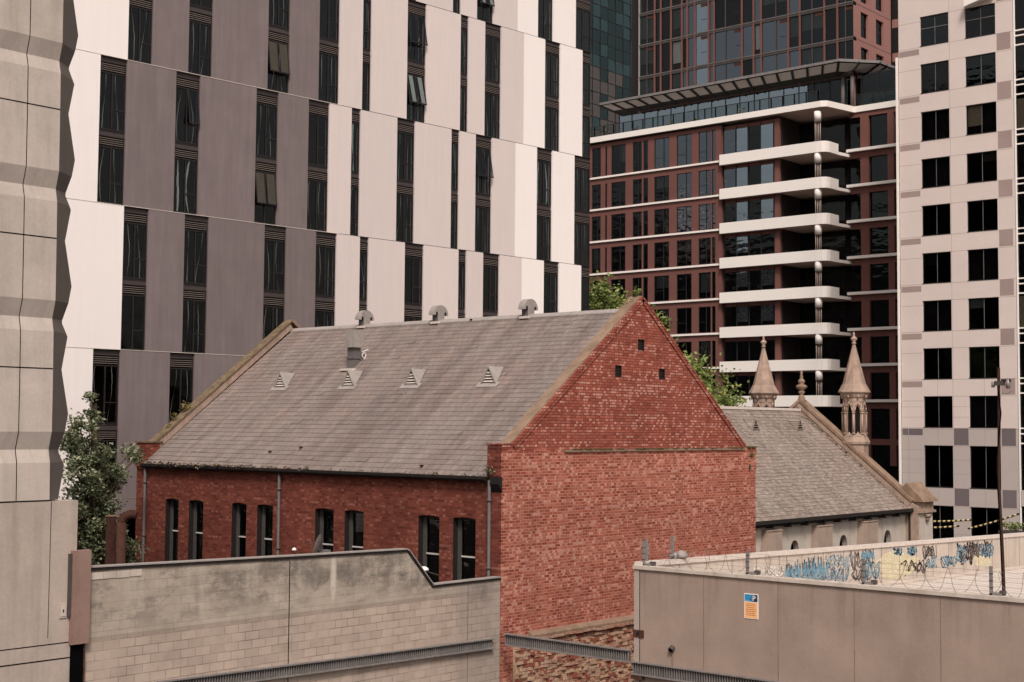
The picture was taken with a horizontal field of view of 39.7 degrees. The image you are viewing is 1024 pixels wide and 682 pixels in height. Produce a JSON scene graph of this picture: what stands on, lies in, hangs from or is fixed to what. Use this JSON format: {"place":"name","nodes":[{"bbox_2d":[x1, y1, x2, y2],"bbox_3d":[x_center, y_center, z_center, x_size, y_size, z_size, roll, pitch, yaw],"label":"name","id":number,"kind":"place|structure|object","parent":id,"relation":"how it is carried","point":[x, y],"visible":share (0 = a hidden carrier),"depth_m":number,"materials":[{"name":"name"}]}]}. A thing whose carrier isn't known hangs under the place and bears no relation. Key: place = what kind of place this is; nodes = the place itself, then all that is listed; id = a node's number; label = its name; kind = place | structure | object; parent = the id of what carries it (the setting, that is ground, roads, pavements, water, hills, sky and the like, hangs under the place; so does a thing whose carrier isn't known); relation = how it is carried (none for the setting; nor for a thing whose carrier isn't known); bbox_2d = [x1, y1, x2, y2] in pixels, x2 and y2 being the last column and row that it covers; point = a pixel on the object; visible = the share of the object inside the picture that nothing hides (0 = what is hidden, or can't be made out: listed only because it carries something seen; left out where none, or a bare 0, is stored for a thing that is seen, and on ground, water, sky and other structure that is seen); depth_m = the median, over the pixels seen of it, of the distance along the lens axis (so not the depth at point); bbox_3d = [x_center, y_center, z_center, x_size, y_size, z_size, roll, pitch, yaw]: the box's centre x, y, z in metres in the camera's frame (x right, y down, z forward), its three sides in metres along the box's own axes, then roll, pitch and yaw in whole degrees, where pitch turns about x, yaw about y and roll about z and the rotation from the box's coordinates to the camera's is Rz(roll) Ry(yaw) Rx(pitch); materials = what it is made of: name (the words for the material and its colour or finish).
{"place":"outdoors","nodes":[
{"label":"outdoors","id":0,"kind":"place"},
{"bbox_2d":[0,0,77,681],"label":"precast building","id":1,"kind":"structure","parent":0,"point":[38,519],"depth_m":29.11,"materials":[{"name":"concrete"}]},
{"bbox_2d":[16,0,590,561],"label":"apartment tower","id":2,"kind":"structure","parent":0,"point":[248,176],"depth_m":66.05,"materials":[{"name":"concrete"}]},
{"bbox_2d":[92,349,118,423],"bbox_3d":[-17.083,1.879,58.730,0.840,3.075,1.230,-3,-5,44],"label":"window","id":3,"kind":"structure","parent":2,"relation":"in","point":[101,357],"depth_m":58.57,"materials":[{"name":"metal"}]},
{"bbox_2d":[98,424,116,497],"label":"window","id":4,"kind":"structure","parent":2,"relation":"in","point":[107,432],"depth_m":58.53,"materials":[{"name":"metal"}]},
{"bbox_2d":[97,129,124,204],"bbox_3d":[-17.012,-7.229,59.285,0.840,3.055,1.230,-3,-5,44],"label":"window","id":5,"kind":"structure","parent":2,"relation":"in","point":[112,141],"depth_m":59.22,"materials":[{"name":"metal"}]},
{"bbox_2d":[99,55,125,132],"bbox_3d":[-16.988,-10.318,59.474,0.840,3.095,1.230,-3,-5,44],"label":"window","id":6,"kind":"structure","parent":2,"relation":"in","point":[114,68],"depth_m":59.42,"materials":[{"name":"glass"}]},
{"bbox_2d":[121,278,145,349],"bbox_3d":[-16.210,-1.103,59.782,0.840,2.980,1.160,-3,-5,44],"label":"window","id":7,"kind":"structure","parent":2,"relation":"in","point":[130,287],"depth_m":59.60,"materials":[{"name":"metal"}]},
{"bbox_2d":[122,206,147,279],"bbox_3d":[-16.186,-4.118,59.965,0.840,3.020,1.160,-3,-5,44],"label":"window","id":8,"kind":"structure","parent":2,"relation":"in","point":[132,216],"depth_m":59.77,"materials":[{"name":"metal"}]},
{"bbox_2d":[128,0,152,63],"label":"window","id":9,"kind":"structure","parent":2,"relation":"in","point":[138,6],"depth_m":60.42,"materials":[{"name":"metal"}]},
{"bbox_2d":[169,352,193,421],"bbox_3d":[-14.558,2.056,61.303,0.840,3.075,1.210,-3,-5,44],"label":"window","id":10,"kind":"structure","parent":2,"relation":"in","point":[180,361],"depth_m":61.10,"materials":[{"name":"metal"}]},
{"bbox_2d":[173,142,197,214],"bbox_3d":[-14.487,-7.052,61.858,0.840,3.055,1.210,-3,-5,44],"label":"window","id":11,"kind":"structure","parent":2,"relation":"in","point":[184,152],"depth_m":61.67,"materials":[{"name":"metal"}]},
{"bbox_2d":[175,71,199,144],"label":"window","id":12,"kind":"structure","parent":2,"relation":"in","point":[185,82],"depth_m":61.84,"materials":[{"name":"glass"}]},
{"bbox_2d":[182,284,206,352],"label":"window","id":13,"kind":"structure","parent":2,"relation":"in","point":[191,292],"depth_m":61.71,"materials":[{"name":"metal"}]},
{"bbox_2d":[183,214,207,284],"bbox_3d":[-14.105,-3.972,62.086,0.840,3.020,1.210,-3,-5,44],"label":"window","id":14,"kind":"structure","parent":2,"relation":"in","point":[195,224],"depth_m":61.80,"materials":[{"name":"metal"}]},
{"bbox_2d":[188,5,211,76],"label":"window","id":15,"kind":"structure","parent":2,"relation":"in","point":[199,17],"depth_m":62.49,"materials":[{"name":"metal"}]},
{"bbox_2d":[254,156,277,224],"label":"window","id":16,"kind":"structure","parent":2,"relation":"in","point":[265,167],"depth_m":64.58,"materials":[{"name":"metal"}]},
{"bbox_2d":[256,88,277,158],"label":"window","id":17,"kind":"structure","parent":2,"relation":"in","point":[266,99],"depth_m":64.98,"materials":[{"name":"metal"}]},
{"bbox_2d":[263,291,283,332],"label":"window","id":18,"kind":"structure","parent":2,"relation":"in","point":[275,300],"depth_m":64.79,"materials":[{"name":"metal"}]},
{"bbox_2d":[264,225,285,291],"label":"window","id":19,"kind":"structure","parent":2,"relation":"in","point":[273,234],"depth_m":64.90,"materials":[{"name":"metal"}]},
{"bbox_2d":[268,25,289,93],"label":"window","id":20,"kind":"structure","parent":2,"relation":"in","point":[277,37],"depth_m":65.37,"materials":[{"name":"glass"}]},
{"bbox_2d":[307,165,327,231],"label":"window","id":21,"kind":"structure","parent":2,"relation":"in","point":[316,174],"depth_m":66.89,"materials":[{"name":"metal"}]},
{"bbox_2d":[308,99,328,167],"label":"window","id":22,"kind":"structure","parent":2,"relation":"in","point":[317,109],"depth_m":67.01,"materials":[{"name":"metal"}]},
{"bbox_2d":[315,295,334,326],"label":"window","id":23,"kind":"structure","parent":2,"relation":"in","point":[325,304],"depth_m":66.89,"materials":[{"name":"metal"}]},
{"bbox_2d":[315,231,335,296],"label":"window","id":24,"kind":"structure","parent":2,"relation":"in","point":[324,240],"depth_m":67.12,"materials":[{"name":"metal"}]},
{"bbox_2d":[318,38,338,103],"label":"window","id":25,"kind":"structure","parent":2,"relation":"in","point":[328,49],"depth_m":67.60,"materials":[{"name":"glass"}]},
{"bbox_2d":[350,172,358,235],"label":"window","id":26,"kind":"structure","parent":2,"relation":"in","point":[354,176],"depth_m":68.43,"materials":[{"name":"metal"}]},
{"bbox_2d":[351,108,359,172],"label":"window","id":27,"kind":"structure","parent":2,"relation":"in","point":[355,113],"depth_m":68.60,"materials":[{"name":"metal"}]},
{"bbox_2d":[359,237,367,299],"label":"window","id":28,"kind":"structure","parent":2,"relation":"in","point":[363,241],"depth_m":68.66,"materials":[{"name":"metal"}]},
{"bbox_2d":[362,49,370,110],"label":"window","id":29,"kind":"structure","parent":2,"relation":"in","point":[366,53],"depth_m":69.24,"materials":[{"name":"glass"}]},
{"bbox_2d":[363,0,370,49],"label":"window","id":30,"kind":"structure","parent":2,"relation":"in","point":[364,1],"depth_m":69.44,"materials":[{"name":"metal"}]},
{"bbox_2d":[396,180,413,242],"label":"window","id":31,"kind":"structure","parent":2,"relation":"in","point":[404,189],"depth_m":70.72,"materials":[{"name":"metal"}]},
{"bbox_2d":[397,118,413,181],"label":"window","id":32,"kind":"structure","parent":2,"relation":"in","point":[404,127],"depth_m":70.89,"materials":[{"name":"metal"}]},
{"bbox_2d":[404,303,421,321],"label":"window","id":33,"kind":"structure","parent":2,"relation":"in","point":[413,311],"depth_m":70.76,"materials":[{"name":"metal"}]},
{"bbox_2d":[404,243,422,304],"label":"window","id":34,"kind":"structure","parent":2,"relation":"in","point":[412,251],"depth_m":70.96,"materials":[{"name":"metal"}]},
{"bbox_2d":[407,60,426,122],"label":"window","id":35,"kind":"structure","parent":2,"relation":"in","point":[415,70],"depth_m":71.52,"materials":[{"name":"glass"}]},
{"bbox_2d":[407,0,427,63],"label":"window","id":36,"kind":"structure","parent":2,"relation":"in","point":[416,11],"depth_m":71.68,"materials":[{"name":"metal"}]},
{"bbox_2d":[450,189,457,248],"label":"window","id":37,"kind":"structure","parent":2,"relation":"in","point":[454,193],"depth_m":73.14,"materials":[{"name":"metal"}]},
{"bbox_2d":[460,73,466,131],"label":"window","id":38,"kind":"structure","parent":2,"relation":"in","point":[463,78],"depth_m":73.92,"materials":[{"name":"glass"}]},
{"bbox_2d":[460,15,467,74],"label":"window","id":39,"kind":"structure","parent":2,"relation":"in","point":[464,20],"depth_m":74.12,"materials":[{"name":"metal"}]},
{"bbox_2d":[475,193,490,252],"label":"window","id":40,"kind":"structure","parent":2,"relation":"in","point":[482,202],"depth_m":74.57,"materials":[{"name":"metal"}]},
{"bbox_2d":[475,135,493,195],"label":"window","id":41,"kind":"structure","parent":2,"relation":"in","point":[483,143],"depth_m":74.71,"materials":[{"name":"metal"}]},
{"bbox_2d":[483,253,498,311],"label":"window","id":42,"kind":"structure","parent":2,"relation":"in","point":[490,261],"depth_m":74.84,"materials":[{"name":"metal"}]},
{"bbox_2d":[484,80,499,138],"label":"window","id":43,"kind":"structure","parent":2,"relation":"in","point":[492,88],"depth_m":75.39,"materials":[{"name":"glass"}]},
{"bbox_2d":[485,22,500,82],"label":"window","id":44,"kind":"structure","parent":2,"relation":"in","point":[492,32],"depth_m":75.52,"materials":[{"name":"metal"}]},
{"bbox_2d":[536,204,550,260],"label":"window","id":45,"kind":"structure","parent":2,"relation":"in","point":[543,211],"depth_m":77.86,"materials":[{"name":"metal"}]},
{"bbox_2d":[537,148,550,205],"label":"window","id":46,"kind":"structure","parent":2,"relation":"in","point":[543,156],"depth_m":78.07,"materials":[{"name":"metal"}]},
{"bbox_2d":[538,0,551,40],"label":"window","id":47,"kind":"structure","parent":2,"relation":"in","point":[544,14],"depth_m":78.70,"materials":[{"name":"metal"}]},
{"bbox_2d":[544,261,557,312],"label":"window","id":48,"kind":"structure","parent":2,"relation":"in","point":[550,268],"depth_m":78.17,"materials":[{"name":"metal"}]},
{"bbox_2d":[544,95,558,151],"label":"window","id":49,"kind":"structure","parent":2,"relation":"in","point":[551,103],"depth_m":78.78,"materials":[{"name":"metal"}]},
{"bbox_2d":[545,40,559,97],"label":"window","id":50,"kind":"structure","parent":2,"relation":"in","point":[551,48],"depth_m":78.88,"materials":[{"name":"metal"}]},
{"bbox_2d":[574,210,589,265],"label":"window","id":51,"kind":"structure","parent":2,"relation":"in","point":[580,218],"depth_m":80.08,"materials":[{"name":"metal"}]},
{"bbox_2d":[574,156,589,212],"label":"window","id":52,"kind":"structure","parent":2,"relation":"in","point":[581,163],"depth_m":80.39,"materials":[{"name":"metal"}]},
{"bbox_2d":[576,0,590,51],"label":"window","id":53,"kind":"structure","parent":2,"relation":"in","point":[582,6],"depth_m":81.02,"materials":[{"name":"metal"}]},
{"bbox_2d":[582,104,589,157],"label":"window","id":54,"kind":"structure","parent":2,"relation":"in","point":[585,108],"depth_m":80.83,"materials":[{"name":"metal"}]},
{"bbox_2d":[582,51,590,105],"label":"window","id":55,"kind":"structure","parent":2,"relation":"in","point":[586,56],"depth_m":80.98,"materials":[{"name":"glass"}]},
{"bbox_2d":[135,296,757,681],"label":"brick hall","id":56,"kind":"structure","parent":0,"point":[605,443],"depth_m":45.35,"materials":[{"name":"red brick"}]},
{"bbox_2d":[169,499,178,560],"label":"window","id":57,"kind":"structure","parent":56,"relation":"in","point":[172,500],"depth_m":50.23,"materials":[{"name":"grey paint"}]},
{"bbox_2d":[193,500,202,559],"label":"window","id":58,"kind":"structure","parent":56,"relation":"in","point":[195,532],"depth_m":49.35,"materials":[{"name":"grey paint"}]},
{"bbox_2d":[236,503,246,556],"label":"window","id":59,"kind":"structure","parent":56,"relation":"in","point":[238,536],"depth_m":47.81,"materials":[{"name":"grey paint"}]},
{"bbox_2d":[261,505,272,555],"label":"window","id":60,"kind":"structure","parent":56,"relation":"in","point":[263,506],"depth_m":46.93,"materials":[{"name":"grey paint"}]},
{"bbox_2d":[349,510,363,550],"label":"window","id":61,"kind":"structure","parent":56,"relation":"in","point":[352,512],"depth_m":44.16,"materials":[{"name":"grey paint"}]},
{"bbox_2d":[423,515,439,572],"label":"window","id":62,"kind":"structure","parent":56,"relation":"in","point":[425,517],"depth_m":42.04,"materials":[{"name":"grey paint"}]},
{"bbox_2d":[457,517,475,579],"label":"window","id":63,"kind":"structure","parent":56,"relation":"in","point":[459,563],"depth_m":41.12,"materials":[{"name":"grey paint"}]},
{"bbox_2d":[590,0,631,137],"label":"glass tower","id":64,"kind":"structure","parent":0,"point":[611,54],"depth_m":174.06,"materials":[{"name":"teal glass"}]},
{"bbox_2d":[589,0,901,481],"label":"apartment block","id":65,"kind":"structure","parent":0,"point":[743,192],"depth_m":126.60,"materials":[{"name":"brown brick"}]},
{"bbox_2d":[654,137,668,168],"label":"window","id":66,"kind":"structure","parent":65,"relation":"in","point":[661,160],"depth_m":131.93,"materials":[{"name":"grey glass"}]},
{"bbox_2d":[654,175,668,201],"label":"window","id":67,"kind":"structure","parent":65,"relation":"in","point":[662,181],"depth_m":131.84,"materials":[{"name":"black glass"}]},
{"bbox_2d":[654,275,668,301],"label":"window","id":68,"kind":"structure","parent":65,"relation":"in","point":[662,281],"depth_m":131.26,"materials":[{"name":"black glass"}]},
{"bbox_2d":[677,134,691,165],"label":"window","id":69,"kind":"structure","parent":65,"relation":"in","point":[684,142],"depth_m":130.30,"materials":[{"name":"grey glass"}]},
{"bbox_2d":[677,172,691,198],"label":"window","id":70,"kind":"structure","parent":65,"relation":"in","point":[684,180],"depth_m":130.08,"materials":[{"name":"grey glass"}]},
{"bbox_2d":[677,206,691,232],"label":"window","id":71,"kind":"structure","parent":65,"relation":"in","point":[684,214],"depth_m":129.89,"materials":[{"name":"grey glass"}]},
{"bbox_2d":[699,131,710,162],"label":"window","id":72,"kind":"structure","parent":65,"relation":"in","point":[704,137],"depth_m":128.84,"materials":[{"name":"grey glass"}]},
{"bbox_2d":[699,170,710,195],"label":"window","id":73,"kind":"structure","parent":65,"relation":"in","point":[704,176],"depth_m":128.62,"materials":[{"name":"grey glass"}]},
{"bbox_2d":[699,204,710,229],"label":"window","id":74,"kind":"structure","parent":65,"relation":"in","point":[704,209],"depth_m":128.44,"materials":[{"name":"grey glass"}]},
{"bbox_2d":[699,272,710,298],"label":"window","id":75,"kind":"structure","parent":65,"relation":"in","point":[705,277],"depth_m":128.15,"materials":[{"name":"black glass"}]},
{"bbox_2d":[699,341,710,366],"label":"window","id":76,"kind":"structure","parent":65,"relation":"in","point":[706,345],"depth_m":127.67,"materials":[{"name":"black glass"}]},
{"bbox_2d":[861,0,881,59],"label":"side window","id":77,"kind":"structure","parent":65,"relation":"in","point":[878,2],"depth_m":128.23,"materials":[{"name":"black glass"}]},
{"bbox_2d":[720,332,937,551],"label":"stone church","id":78,"kind":"structure","parent":0,"point":[822,480],"depth_m":69.42,"materials":[{"name":"stone"}]},
{"bbox_2d":[895,0,1023,538],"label":"office tower","id":79,"kind":"structure","parent":0,"point":[959,66],"depth_m":102.35,"materials":[{"name":"beige concrete"}]},
{"bbox_2d":[920,12,947,46],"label":"window","id":80,"kind":"structure","parent":79,"relation":"in","point":[941,26],"depth_m":104.47,"materials":[{"name":"black glass"}]},
{"bbox_2d":[920,60,948,93],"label":"window","id":81,"kind":"structure","parent":79,"relation":"in","point":[929,71],"depth_m":104.83,"materials":[{"name":"black glass"}]},
{"bbox_2d":[922,251,950,283],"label":"window","id":82,"kind":"structure","parent":79,"relation":"in","point":[931,259],"depth_m":103.99,"materials":[{"name":"brown metal"}]},
{"bbox_2d":[923,300,951,331],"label":"window","id":83,"kind":"structure","parent":79,"relation":"in","point":[931,308],"depth_m":103.78,"materials":[{"name":"black glass"}]},
{"bbox_2d":[925,445,952,487],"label":"window","id":84,"kind":"structure","parent":79,"relation":"in","point":[932,448],"depth_m":103.08,"materials":[{"name":"black glass"}]},
{"bbox_2d":[965,52,995,86],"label":"window","id":85,"kind":"structure","parent":79,"relation":"in","point":[988,62],"depth_m":101.95,"materials":[{"name":"black glass"}]},
{"bbox_2d":[966,102,996,135],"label":"window","id":86,"kind":"structure","parent":79,"relation":"in","point":[974,117],"depth_m":102.37,"materials":[{"name":"black glass"}]},
{"bbox_2d":[966,150,996,183],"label":"window","id":87,"kind":"structure","parent":79,"relation":"in","point":[992,155],"depth_m":101.65,"materials":[{"name":"brown metal"}]},
{"bbox_2d":[968,297,998,329],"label":"window","id":88,"kind":"structure","parent":79,"relation":"in","point":[973,302],"depth_m":101.49,"materials":[{"name":"black glass"}]},
{"bbox_2d":[969,346,999,378],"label":"window","id":89,"kind":"structure","parent":79,"relation":"in","point":[990,350],"depth_m":100.79,"materials":[{"name":"black glass"}]},
{"bbox_3d":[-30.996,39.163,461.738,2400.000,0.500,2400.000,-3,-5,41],"label":"ground","id":90,"kind":"structure","parent":0,"visible":0},
{"bbox_2d":[59,390,149,564],"bbox_3d":[-13.942,7.745,47.895,2.717,12.157,4.326,-3,-5,41],"label":"leafy tree","id":91,"kind":"object","parent":90,"relation":"on","point":[95,490],"visible":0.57,"depth_m":47.43,"materials":[{"name":"green plant"}]},
{"bbox_2d":[105,515,116,563],"bbox_3d":[-13.173,9.716,46.208,0.280,8.019,0.280,-3,-5,41],"label":"rusty post","id":92,"kind":"object","parent":90,"relation":"on","point":[110,547],"visible":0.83,"depth_m":46.32,"materials":[{"name":"metal"}]},
{"bbox_2d":[116,510,137,563],"bbox_3d":[-12.657,9.627,46.204,0.678,8.204,0.339,1,-4,-9],"label":"flue pipe","id":93,"kind":"object","parent":90,"relation":"on","point":[124,518],"visible":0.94,"depth_m":46.26,"materials":[{"name":"metal"}]},
{"bbox_2d":[84,548,501,681],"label":"block wall","id":94,"kind":"structure","parent":90,"relation":"on","point":[156,621],"depth_m":33.92,"materials":[{"name":"paint"}]},
{"bbox_2d":[69,643,84,681],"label":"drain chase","id":95,"kind":"object","parent":94,"relation":"attached to","point":[77,664],"visible":1,"depth_m":29.55,"materials":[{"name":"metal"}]},
{"bbox_2d":[67,549,91,644],"bbox_3d":[-9.063,5.350,29.610,0.134,1.940,0.480,-3,-5,41],"label":"concrete post","id":96,"kind":"object","parent":94,"relation":"attached to","point":[78,588],"visible":1,"depth_m":29.55,"materials":[{"name":"concrete"}]},
{"bbox_2d":[157,638,494,681],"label":"cable tray","id":97,"kind":"object","parent":94,"relation":"attached to","point":[309,667],"visible":1,"depth_m":35.04,"materials":[{"name":"metal"}]},
{"bbox_2d":[589,270,678,340],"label":"street tree","id":98,"kind":"object","parent":90,"relation":"on","point":[602,297],"visible":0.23,"depth_m":88.51,"materials":[{"name":"green plant"}]},
{"bbox_2d":[683,343,752,406],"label":"street tree","id":99,"kind":"object","parent":90,"relation":"on","point":[722,400],"visible":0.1,"depth_m":83.07,"materials":[{"name":"green plant"}]},
{"bbox_2d":[633,532,1023,681],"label":"car park","id":100,"kind":"structure","parent":90,"relation":"on","point":[806,627],"depth_m":34.17,"materials":[{"name":"concrete"}]},
{"bbox_2d":[503,633,630,662],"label":"metal beam","id":101,"kind":"structure","parent":100,"relation":"attached to","point":[574,648],"depth_m":37.86,"materials":[{"name":"metal"}]},
{"bbox_2d":[631,661,782,681],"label":"cable tray","id":102,"kind":"object","parent":100,"relation":"attached to","point":[665,672],"visible":1,"depth_m":35.55,"materials":[{"name":"metal"}]},
{"bbox_2d":[744,593,757,618],"bbox_3d":[5.820,6.453,34.456,0.390,0.600,0.018,-3,-5,41],"label":"parking sign","id":103,"kind":"object","parent":100,"relation":"attached to","point":[750,606],"visible":1,"depth_m":34.45,"materials":[{"name":"orange metal"}]},
{"bbox_2d":[642,536,1023,596],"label":"security fence","id":104,"kind":"object","parent":100,"relation":"on","point":[645,551],"visible":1,"depth_m":33.35,"materials":[{"name":"metal"}]},
{"bbox_2d":[991,368,1011,590],"bbox_3d":[10.935,3.701,31.538,0.465,6.221,0.132,-3,-5,41],"label":"utility pole","id":105,"kind":"object","parent":100,"relation":"on","point":[998,383],"visible":0.92,"depth_m":31.62,"materials":[{"name":"metal"}]},
{"bbox_2d":[998,521,1023,533],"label":"planter hedge","id":106,"kind":"object","parent":90,"relation":"on","point":[1013,529],"visible":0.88,"depth_m":90.69,"materials":[{"name":"plant"}]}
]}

